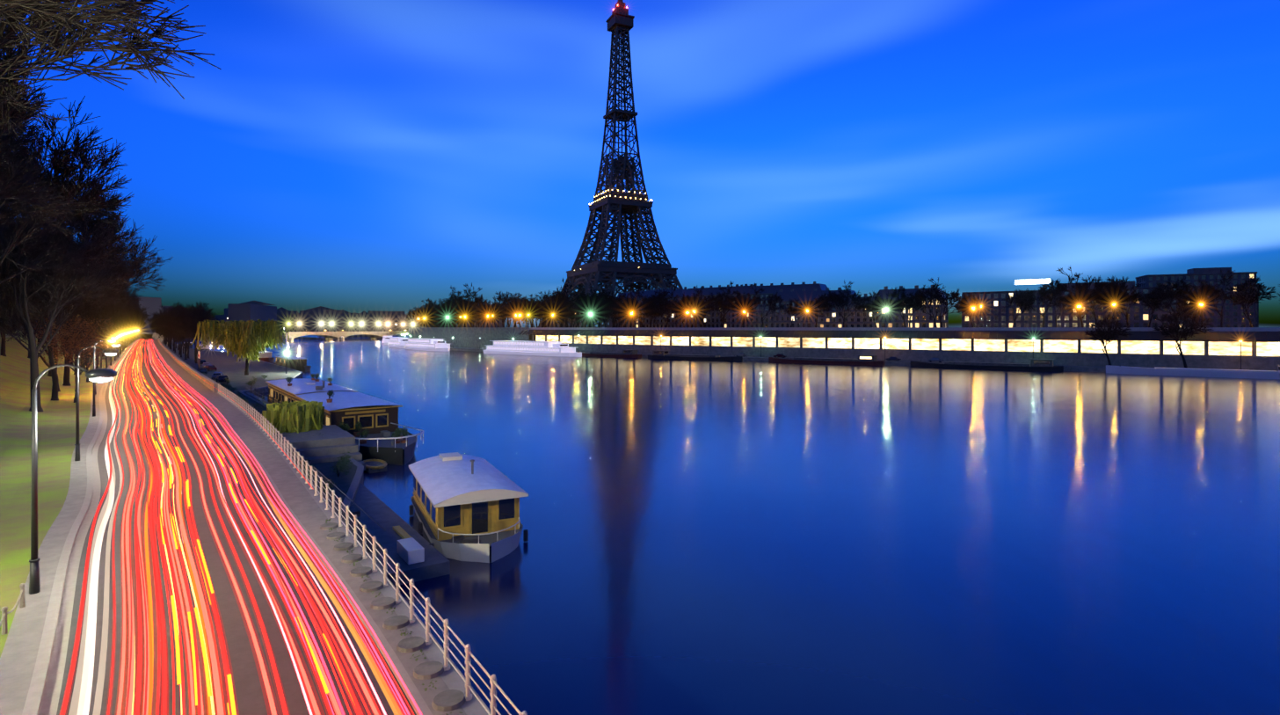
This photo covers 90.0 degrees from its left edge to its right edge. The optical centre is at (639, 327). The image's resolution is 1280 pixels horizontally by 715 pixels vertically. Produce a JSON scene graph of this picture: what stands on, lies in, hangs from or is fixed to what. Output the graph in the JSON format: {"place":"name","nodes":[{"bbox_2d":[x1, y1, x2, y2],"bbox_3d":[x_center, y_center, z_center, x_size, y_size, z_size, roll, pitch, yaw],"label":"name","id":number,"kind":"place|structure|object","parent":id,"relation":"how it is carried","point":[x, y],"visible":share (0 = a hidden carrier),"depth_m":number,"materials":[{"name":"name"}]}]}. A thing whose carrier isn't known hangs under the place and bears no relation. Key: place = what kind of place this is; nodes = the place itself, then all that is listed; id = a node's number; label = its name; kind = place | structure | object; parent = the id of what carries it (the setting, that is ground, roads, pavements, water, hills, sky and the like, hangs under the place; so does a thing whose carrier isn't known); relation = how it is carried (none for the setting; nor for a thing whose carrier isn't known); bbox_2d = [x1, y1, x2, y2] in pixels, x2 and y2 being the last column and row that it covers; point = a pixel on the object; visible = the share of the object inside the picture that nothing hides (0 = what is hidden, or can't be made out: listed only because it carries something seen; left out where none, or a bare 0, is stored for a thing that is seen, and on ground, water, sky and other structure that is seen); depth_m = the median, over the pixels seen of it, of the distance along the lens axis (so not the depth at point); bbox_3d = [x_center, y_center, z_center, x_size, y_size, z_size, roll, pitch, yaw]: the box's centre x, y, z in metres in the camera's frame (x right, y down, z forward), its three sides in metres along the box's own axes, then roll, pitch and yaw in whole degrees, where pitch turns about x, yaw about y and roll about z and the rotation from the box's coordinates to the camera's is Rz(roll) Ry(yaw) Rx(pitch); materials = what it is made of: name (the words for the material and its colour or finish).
{"place":"outdoors","nodes":[
{"label":"outdoors","id":0,"kind":"place"},
{"bbox_2d":[0,329,140,657],"bbox_3d":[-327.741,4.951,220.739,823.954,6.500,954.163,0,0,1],"label":"grass","id":1,"kind":"structure","parent":0,"point":[56,432],"depth_m":42.52,"materials":[{"name":"green plant"}]},
{"bbox_2d":[0,582,25,634],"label":"chain fence","id":2,"kind":"object","parent":1,"relation":"on","point":[3,619],"visible":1,"depth_m":17.35,"materials":[{"name":"grey"}]},
{"bbox_2d":[0,234,87,391],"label":"road tree","id":3,"kind":"object","parent":1,"relation":"on","point":[24,330],"visible":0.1,"depth_m":78.93,"materials":[{"name":"black plant"}]},
{"bbox_2d":[0,25,112,189],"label":"tree","id":4,"kind":"object","parent":1,"relation":"on","point":[28,137],"visible":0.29,"depth_m":43.70,"materials":[{"name":"black plant"}]},
{"bbox_2d":[0,0,114,238],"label":"tree","id":5,"kind":"object","parent":1,"relation":"on","point":[14,104],"visible":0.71,"depth_m":34.41,"materials":[{"name":"black plant"}]},
{"bbox_2d":[0,95,134,286],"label":"tree","id":6,"kind":"object","parent":1,"relation":"on","point":[33,221],"visible":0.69,"depth_m":46.97,"materials":[{"name":"black plant"}]},
{"bbox_2d":[1,232,135,385],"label":"road tree","id":7,"kind":"object","parent":1,"relation":"on","point":[100,316],"visible":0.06,"depth_m":89.92,"materials":[{"name":"black plant"}]},
{"bbox_2d":[38,225,105,374],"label":"road tree","id":8,"kind":"object","parent":1,"relation":"on","point":[79,309],"depth_m":113.21,"materials":[{"name":"black plant"}]},
{"bbox_2d":[26,316,126,402],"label":"autumn tree","id":9,"kind":"object","parent":1,"relation":"on","point":[66,338],"visible":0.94,"depth_m":71.08,"materials":[{"name":"black plant"}]},
{"bbox_2d":[0,232,153,400],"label":"road tree","id":10,"kind":"object","parent":1,"relation":"on","point":[122,269],"visible":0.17,"depth_m":71.96,"materials":[{"name":"black plant"}]},
{"bbox_2d":[32,317,123,391],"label":"autumn tree","id":11,"kind":"object","parent":1,"relation":"on","point":[76,347],"visible":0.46,"depth_m":82.33,"materials":[{"name":"black plant"}]},
{"bbox_2d":[0,177,164,412],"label":"road tree","id":12,"kind":"object","parent":1,"relation":"on","point":[49,281],"visible":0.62,"depth_m":63.06,"materials":[{"name":"black plant"}]},
{"bbox_2d":[0,236,171,376],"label":"road tree","id":13,"kind":"object","parent":1,"relation":"on","point":[138,272],"visible":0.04,"depth_m":106.39,"materials":[{"name":"black plant"}]},
{"bbox_2d":[59,295,123,363],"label":"road tree","id":14,"kind":"object","parent":1,"relation":"on","point":[111,320],"visible":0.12,"depth_m":143.62,"materials":[{"name":"black plant"}]},
{"bbox_2d":[0,0,206,87],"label":"tree","id":15,"kind":"object","parent":1,"relation":"on","point":[119,15],"visible":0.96,"depth_m":22.60,"materials":[{"name":"black plant"}]},
{"bbox_2d":[0,0,221,99],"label":"tree","id":16,"kind":"object","parent":1,"relation":"on","point":[18,16],"visible":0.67,"depth_m":25.07,"materials":[{"name":"black plant"}]},
{"bbox_2d":[0,337,466,714],"bbox_3d":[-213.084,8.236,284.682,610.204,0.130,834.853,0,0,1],"label":"road","id":17,"kind":"structure","parent":0,"point":[36,658],"depth_m":20.70,"materials":[{"name":"grey asphalt"}]},
{"bbox_2d":[29,363,116,594],"bbox_3d":[-17.943,4.674,20.299,2.108,7.055,0.760,0,0,-35],"label":"lamp","id":18,"kind":"object","parent":17,"relation":"on","point":[100,374],"visible":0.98,"depth_m":19.74,"materials":[{"name":"grey metal"}]},
{"bbox_2d":[74,346,118,460],"bbox_3d":[-33.846,4.674,39.916,2.108,7.055,0.760,0,0,-35],"label":"lamp","id":19,"kind":"object","parent":17,"relation":"on","point":[110,352],"visible":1,"depth_m":39.32,"materials":[{"name":"grey metal"}]},
{"bbox_2d":[92,340,121,416],"bbox_3d":[-49.720,4.674,59.709,2.106,7.055,0.760,0,0,-35],"label":"lamp","id":20,"kind":"object","parent":17,"relation":"on","point":[115,344],"visible":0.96,"depth_m":59.09,"materials":[{"name":"grey metal"}]},
{"bbox_2d":[157,338,220,392],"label":"parapet","id":21,"kind":"structure","parent":17,"relation":"on","point":[207,381],"depth_m":105.02,"materials":[{"name":"stone"}]},
{"bbox_2d":[60,338,422,714],"bbox_3d":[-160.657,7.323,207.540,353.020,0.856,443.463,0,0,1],"label":"light trails","id":22,"kind":"object","parent":17,"relation":"on","point":[80,687],"visible":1,"depth_m":17.68,"materials":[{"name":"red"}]},
{"bbox_2d":[217,383,527,714],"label":"railing","id":23,"kind":"object","parent":17,"relation":"on","point":[468,694],"visible":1,"depth_m":19.89,"materials":[{"name":"grey metal"}]},
{"bbox_2d":[320,522,465,711],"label":"pavement discs","id":24,"kind":"object","parent":17,"relation":"on","point":[449,700],"visible":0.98,"depth_m":17.37,"materials":[{"name":"stone"}]},
{"bbox_2d":[161,339,363,512],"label":"quay","id":25,"kind":"structure","parent":0,"point":[231,367],"depth_m":133.77,"materials":[{"name":"stone"}]},
{"bbox_2d":[150,301,218,361],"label":"quay tree","id":26,"kind":"object","parent":25,"relation":"on","point":[163,315],"visible":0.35,"depth_m":201.45,"materials":[{"name":"black plant"}]},
{"bbox_2d":[171,303,199,359],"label":"quay tree","id":27,"kind":"object","parent":25,"relation":"on","point":[188,340],"visible":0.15,"depth_m":213.11,"materials":[{"name":"black plant"}]},
{"bbox_2d":[160,301,212,358],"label":"quay tree","id":28,"kind":"object","parent":25,"relation":"on","point":[176,309],"visible":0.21,"depth_m":224.20,"materials":[{"name":"black plant"}]},
{"bbox_2d":[173,309,214,363],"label":"quay tree","id":29,"kind":"object","parent":25,"relation":"on","point":[185,322],"visible":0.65,"depth_m":193.16,"materials":[{"name":"black plant"}]},
{"bbox_2d":[191,319,289,375],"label":"willow","id":30,"kind":"object","parent":25,"relation":"on","point":[250,339],"visible":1,"depth_m":142.94,"materials":[{"name":"green plant"}]},
{"bbox_2d":[261,400,324,436],"bbox_3d":[-31.873,8.847,59.022,5.452,4.056,5.256,0,0,1],"label":"willow","id":31,"kind":"object","parent":25,"relation":"on","point":[297,417],"visible":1,"depth_m":57.56,"materials":[{"name":"green plant"}]},
{"bbox_2d":[221,374,464,714],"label":"quay shrubs","id":32,"kind":"object","parent":25,"relation":"on","point":[341,464],"visible":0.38,"depth_m":46.98,"materials":[{"name":"green plant"}]},
{"bbox_2d":[8,296,554,335],"bbox_3d":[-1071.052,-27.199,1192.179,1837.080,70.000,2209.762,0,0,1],"label":"skyline","id":33,"kind":"structure","parent":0,"point":[312,319],"depth_m":725.71,"materials":[{"name":"grey"}]},
{"bbox_2d":[167,338,490,714],"bbox_3d":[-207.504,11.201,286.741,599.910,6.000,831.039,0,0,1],"label":"quay wall","id":34,"kind":"structure","parent":0,"point":[451,677],"depth_m":18.55,"materials":[{"name":"stone"}]},
{"bbox_2d":[0,0,1279,327],"label":"sky","id":35,"kind":"structure","parent":0,"point":[350,156],"materials":[{"name":"blue"}]},
{"bbox_2d":[176,334,1279,714],"bbox_3d":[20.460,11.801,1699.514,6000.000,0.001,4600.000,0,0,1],"label":"water","id":36,"kind":"structure","parent":0,"point":[738,538],"depth_m":36.59,"materials":[{"name":"blue liquid"}]},
{"bbox_2d":[272,355,311,371],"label":"barge","id":37,"kind":"object","parent":36,"relation":"on","point":[297,363],"visible":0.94,"depth_m":178.86,"materials":[{"name":"grey"}]},
{"bbox_2d":[265,378,423,465],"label":"houseboat","id":38,"kind":"object","parent":36,"relation":"in","point":[376,417],"visible":0.62,"depth_m":65.01,"materials":[{"name":"brown"}]},
{"bbox_2d":[274,424,450,586],"bbox_3d":[-20.618,9.889,45.213,8.062,4.423,37.316,0,0,-32],"label":"boat","id":39,"kind":"object","parent":36,"relation":"on","point":[414,554],"visible":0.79,"depth_m":36.70,"materials":[{"name":"grey paint"}]},
{"bbox_2d":[388,336,407,348],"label":"tour boat","id":40,"kind":"object","parent":36,"relation":"on","point":[398,342],"visible":0.85,"depth_m":380.99,"materials":[{"name":"white metal"}]},
{"bbox_2d":[285,372,528,546],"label":"boat fenders","id":41,"kind":"object","parent":36,"relation":"on","point":[399,431],"visible":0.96,"depth_m":58.59,"materials":[{"name":"black rubber"}]},
{"bbox_2d":[404,338,450,350],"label":"tour boat","id":42,"kind":"object","parent":36,"relation":"on","point":[429,344],"visible":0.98,"depth_m":333.53,"materials":[{"name":"white metal"}]},
{"bbox_2d":[408,451,528,562],"bbox_3d":[-10.334,10.151,37.766,4.910,4.900,12.600,0,0,-27],"label":"houseboat","id":43,"kind":"object","parent":36,"relation":"on","point":[466,496],"visible":0.96,"depth_m":34.39,"materials":[{"name":"beige metal"}]},
{"bbox_2d":[481,340,581,356],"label":"tour boat","id":44,"kind":"object","parent":36,"relation":"on","point":[547,348],"visible":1,"depth_m":274.76,"materials":[{"name":"white metal"}]},
{"bbox_2d":[577,349,642,357],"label":"barge","id":45,"kind":"object","parent":36,"relation":"on","point":[629,353],"visible":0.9,"depth_m":253.61,"materials":[{"name":"black metal"}]},
{"bbox_2d":[647,349,742,361],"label":"barge","id":46,"kind":"object","parent":36,"relation":"on","point":[660,354],"visible":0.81,"depth_m":235.91,"materials":[{"name":"grey metal"}]},
{"bbox_2d":[768,349,885,365],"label":"barge","id":47,"kind":"object","parent":36,"relation":"on","point":[867,360],"visible":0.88,"depth_m":205.63},
{"bbox_2d":[910,358,1063,371],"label":"barge","id":48,"kind":"object","parent":36,"relation":"on","point":[1040,365],"visible":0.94,"depth_m":179.35,"materials":[{"name":"grey metal"}]},
{"bbox_2d":[1105,363,1279,378],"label":"white barge","id":49,"kind":"object","parent":36,"relation":"on","point":[1208,372],"visible":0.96,"depth_m":155.12,"materials":[{"name":"white"}]},
{"bbox_2d":[450,339,1105,367],"bbox_3d":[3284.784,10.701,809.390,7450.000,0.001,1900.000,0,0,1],"label":"bank","id":50,"kind":"structure","parent":0,"point":[793,358],"depth_m":211.81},
{"bbox_2d":[139,331,408,341],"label":"bridge","id":51,"kind":"structure","parent":50,"relation":"on","point":[340,336],"depth_m":575.18,"materials":[{"name":"stone"}]},
{"bbox_2d":[529,0,683,339],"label":"eiffel tower","id":52,"kind":"structure","parent":50,"relation":"on","point":[595,273],"depth_m":556.27,"materials":[{"name":"black metal"}]},
{"bbox_2d":[400,303,1242,369],"bbox_3d":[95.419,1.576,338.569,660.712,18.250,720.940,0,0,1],"label":"lamps","id":53,"kind":"object","parent":50,"relation":"on","point":[1079,306],"visible":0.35,"depth_m":214.51,"materials":[{"name":"grey"}]},
{"bbox_2d":[408,327,1279,371],"bbox_3d":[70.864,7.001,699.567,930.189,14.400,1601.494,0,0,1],"label":"embankment wall","id":54,"kind":"structure","parent":50,"relation":"on","point":[1218,347],"depth_m":204.47,"materials":[{"name":"stone"}]},
{"bbox_2d":[1083,312,1133,365],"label":"quay tree","id":55,"kind":"object","parent":50,"relation":"on","point":[1101,335],"visible":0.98,"depth_m":172.84,"materials":[{"name":"black plant"}]},
{"bbox_2d":[1151,304,1214,368],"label":"quay tree","id":56,"kind":"object","parent":50,"relation":"on","point":[1174,328],"visible":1,"depth_m":164.17,"materials":[{"name":"black plant"}]},
{"bbox_2d":[1014,278,1050,284],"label":"roof sign","id":57,"kind":"object","parent":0,"point":[1031,281],"visible":0.86,"depth_m":294.56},
{"bbox_2d":[1134,267,1257,327],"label":"building slab","id":58,"kind":"structure","parent":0,"point":[1234,316],"depth_m":312.07,"materials":[{"name":"concrete"}]},
{"label":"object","id":59,"kind":"structure","parent":0,"visible":0},
{"bbox_2d":[436,286,488,327],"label":"tree","id":60,"kind":"object","parent":59,"relation":"on","point":[456,301],"visible":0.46,"depth_m":386.06,"materials":[{"name":"black plant"}]},
{"bbox_2d":[455,282,494,324],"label":"tree","id":61,"kind":"object","parent":59,"relation":"on","point":[476,299],"visible":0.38,"depth_m":390.29,"materials":[{"name":"black plant"}]},
{"bbox_2d":[522,291,559,327],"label":"tree","id":62,"kind":"object","parent":59,"relation":"on","point":[534,308],"visible":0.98,"depth_m":301.88,"materials":[{"name":"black plant"}]},
{"bbox_2d":[541,277,585,327],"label":"tree","id":63,"kind":"object","parent":59,"relation":"on","point":[560,295],"visible":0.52,"depth_m":360.10,"materials":[{"name":"black plant"}]},
{"bbox_2d":[552,290,584,327],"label":"tree","id":64,"kind":"object","parent":59,"relation":"on","point":[568,302],"visible":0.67,"depth_m":305.84,"materials":[{"name":"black plant"}]},
{"bbox_2d":[593,298,616,327],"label":"tree","id":65,"kind":"object","parent":59,"relation":"on","point":[600,310],"visible":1,"depth_m":283.90,"materials":[{"name":"black plant"}]},
{"bbox_2d":[614,298,635,327],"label":"tree","id":66,"kind":"object","parent":59,"relation":"on","point":[625,307],"visible":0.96,"depth_m":276.37,"materials":[{"name":"black plant"}]},
{"bbox_2d":[626,290,656,327],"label":"tree","id":67,"kind":"object","parent":59,"relation":"on","point":[636,303],"visible":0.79,"depth_m":268.32,"materials":[{"name":"black plant"}]},
{"bbox_2d":[627,286,698,327],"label":"building row","id":68,"kind":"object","parent":59,"relation":"on","point":[661,322],"visible":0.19,"depth_m":428.10,"materials":[{"name":"stone"}]},
{"bbox_2d":[654,284,679,327],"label":"tree","id":69,"kind":"object","parent":59,"relation":"on","point":[661,301],"visible":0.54,"depth_m":278.74,"materials":[{"name":"black plant"}]},
{"bbox_2d":[666,284,712,327],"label":"tree","id":70,"kind":"object","parent":59,"relation":"on","point":[689,301],"visible":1,"depth_m":254.05,"materials":[{"name":"black plant"}]},
{"bbox_2d":[689,293,714,327],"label":"tree","id":71,"kind":"object","parent":59,"relation":"on","point":[706,309],"visible":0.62,"depth_m":271.07,"materials":[{"name":"black plant"}]},
{"bbox_2d":[706,281,735,327],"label":"tree","id":72,"kind":"object","parent":59,"relation":"on","point":[718,295],"visible":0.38,"depth_m":259.95,"materials":[{"name":"black plant"}]},
{"bbox_2d":[687,283,756,327],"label":"building row","id":73,"kind":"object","parent":59,"relation":"on","point":[712,319],"visible":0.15,"depth_m":440.23,"materials":[{"name":"stone"}]},
{"bbox_2d":[712,291,737,327],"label":"tree","id":74,"kind":"object","parent":59,"relation":"on","point":[727,305],"visible":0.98,"depth_m":247.88,"materials":[{"name":"black plant"}]},
{"bbox_2d":[734,293,758,327],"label":"tree","id":75,"kind":"object","parent":59,"relation":"on","point":[746,302],"visible":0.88,"depth_m":244.16,"materials":[{"name":"black plant"}]},
{"bbox_2d":[746,282,786,327],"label":"tree","id":76,"kind":"object","parent":59,"relation":"on","point":[773,308],"visible":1,"depth_m":236.60,"materials":[{"name":"black plant"}]},
{"bbox_2d":[729,281,827,327],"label":"building row","id":77,"kind":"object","parent":59,"relation":"on","point":[753,319],"visible":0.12,"depth_m":404.94,"materials":[{"name":"stone"}]},
{"bbox_2d":[783,298,804,327],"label":"tree","id":78,"kind":"object","parent":59,"relation":"on","point":[793,309],"visible":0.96,"depth_m":233.00,"materials":[{"name":"black plant"}]},
{"bbox_2d":[768,287,858,327],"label":"building row","id":79,"kind":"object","parent":59,"relation":"on","point":[785,319],"visible":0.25,"depth_m":371.26,"materials":[{"name":"stone"}]},
{"bbox_2d":[801,292,830,327],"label":"tree","id":80,"kind":"object","parent":59,"relation":"on","point":[806,305],"visible":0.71,"depth_m":227.21,"materials":[{"name":"black plant"}]},
{"bbox_2d":[809,279,861,327],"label":"tree","id":81,"kind":"object","parent":59,"relation":"on","point":[833,297],"visible":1,"depth_m":222.67,"materials":[{"name":"black plant"}]},
{"bbox_2d":[811,293,874,327],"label":"building","id":82,"kind":"structure","parent":59,"relation":"on","point":[834,319],"depth_m":326.43,"materials":[{"name":"stone"}]},
{"bbox_2d":[831,290,865,327],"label":"tree","id":83,"kind":"object","parent":59,"relation":"on","point":[852,296],"visible":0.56,"depth_m":237.70,"materials":[{"name":"black plant"}]},
{"bbox_2d":[858,290,887,327],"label":"tree","id":84,"kind":"object","parent":59,"relation":"on","point":[871,305],"visible":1,"depth_m":217.81,"materials":[{"name":"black plant"}]},
{"bbox_2d":[883,286,916,327],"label":"tree","id":85,"kind":"object","parent":59,"relation":"on","point":[894,294],"visible":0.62,"depth_m":224.90,"materials":[{"name":"black plant"}]},
{"bbox_2d":[890,290,924,327],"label":"tree","id":86,"kind":"object","parent":59,"relation":"on","point":[912,301],"visible":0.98,"depth_m":209.44,"materials":[{"name":"black plant"}]},
{"bbox_2d":[872,284,948,327],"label":"building","id":87,"kind":"structure","parent":59,"relation":"on","point":[920,318],"depth_m":301.20,"materials":[{"name":"stone"}]},
{"bbox_2d":[912,283,949,327],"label":"tree","id":88,"kind":"object","parent":59,"relation":"on","point":[931,296],"visible":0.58,"depth_m":219.15,"materials":[{"name":"black plant"}]},
{"bbox_2d":[921,277,974,327],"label":"tree","id":89,"kind":"object","parent":59,"relation":"on","point":[953,296],"visible":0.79,"depth_m":206.44,"materials":[{"name":"black plant"}]},
{"bbox_2d":[953,291,983,327],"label":"tree","id":90,"kind":"object","parent":59,"relation":"on","point":[968,307],"visible":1,"depth_m":201.24,"materials":[{"name":"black plant"}]},
{"bbox_2d":[1003,288,1037,327],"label":"tree","id":91,"kind":"object","parent":59,"relation":"on","point":[1021,301],"visible":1,"depth_m":192.97,"materials":[{"name":"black plant"}]},
{"bbox_2d":[1015,278,1066,327],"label":"tree","id":92,"kind":"object","parent":59,"relation":"on","point":[1043,291],"visible":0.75,"depth_m":197.13,"materials":[{"name":"black plant"}]},
{"bbox_2d":[1035,282,1092,327],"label":"tree","id":93,"kind":"object","parent":59,"relation":"on","point":[1065,300],"visible":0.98,"depth_m":187.49,"materials":[{"name":"black plant"}]},
{"bbox_2d":[961,280,1178,327],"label":"modern building","id":94,"kind":"structure","parent":59,"relation":"on","point":[994,313],"depth_m":281.53,"materials":[{"name":"concrete"}]},
{"bbox_2d":[1067,275,1112,322],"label":"tree","id":95,"kind":"object","parent":59,"relation":"on","point":[1096,294],"visible":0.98,"depth_m":183.40,"materials":[{"name":"black plant"}]},
{"bbox_2d":[1053,267,1129,327],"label":"tree","id":96,"kind":"object","parent":59,"relation":"on","point":[1109,287],"visible":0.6,"depth_m":190.95,"materials":[{"name":"black plant"}]},
{"bbox_2d":[1099,275,1145,327],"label":"tree","id":97,"kind":"object","parent":59,"relation":"on","point":[1134,298],"visible":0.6,"depth_m":189.88,"materials":[{"name":"black plant"}]},
{"bbox_2d":[1136,285,1178,327],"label":"tree","id":98,"kind":"object","parent":59,"relation":"on","point":[1161,295],"visible":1,"depth_m":172.57,"materials":[{"name":"black plant"}]},
{"bbox_2d":[1140,276,1199,326],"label":"tree","id":99,"kind":"object","parent":59,"relation":"on","point":[1180,293],"visible":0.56,"depth_m":180.57,"materials":[{"name":"black plant"}]},
{"bbox_2d":[1166,278,1227,323],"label":"tree","id":100,"kind":"object","parent":59,"relation":"on","point":[1190,295],"visible":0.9,"depth_m":169.02,"materials":[{"name":"black plant"}]},
{"bbox_2d":[1171,268,1250,327],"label":"tree","id":101,"kind":"object","parent":59,"relation":"on","point":[1210,290],"visible":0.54,"depth_m":178.40,"materials":[{"name":"black plant"}]},
{"bbox_2d":[1223,276,1277,327],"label":"tree","id":102,"kind":"object","parent":59,"relation":"on","point":[1253,297],"visible":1,"depth_m":163.91,"materials":[{"name":"black plant"}]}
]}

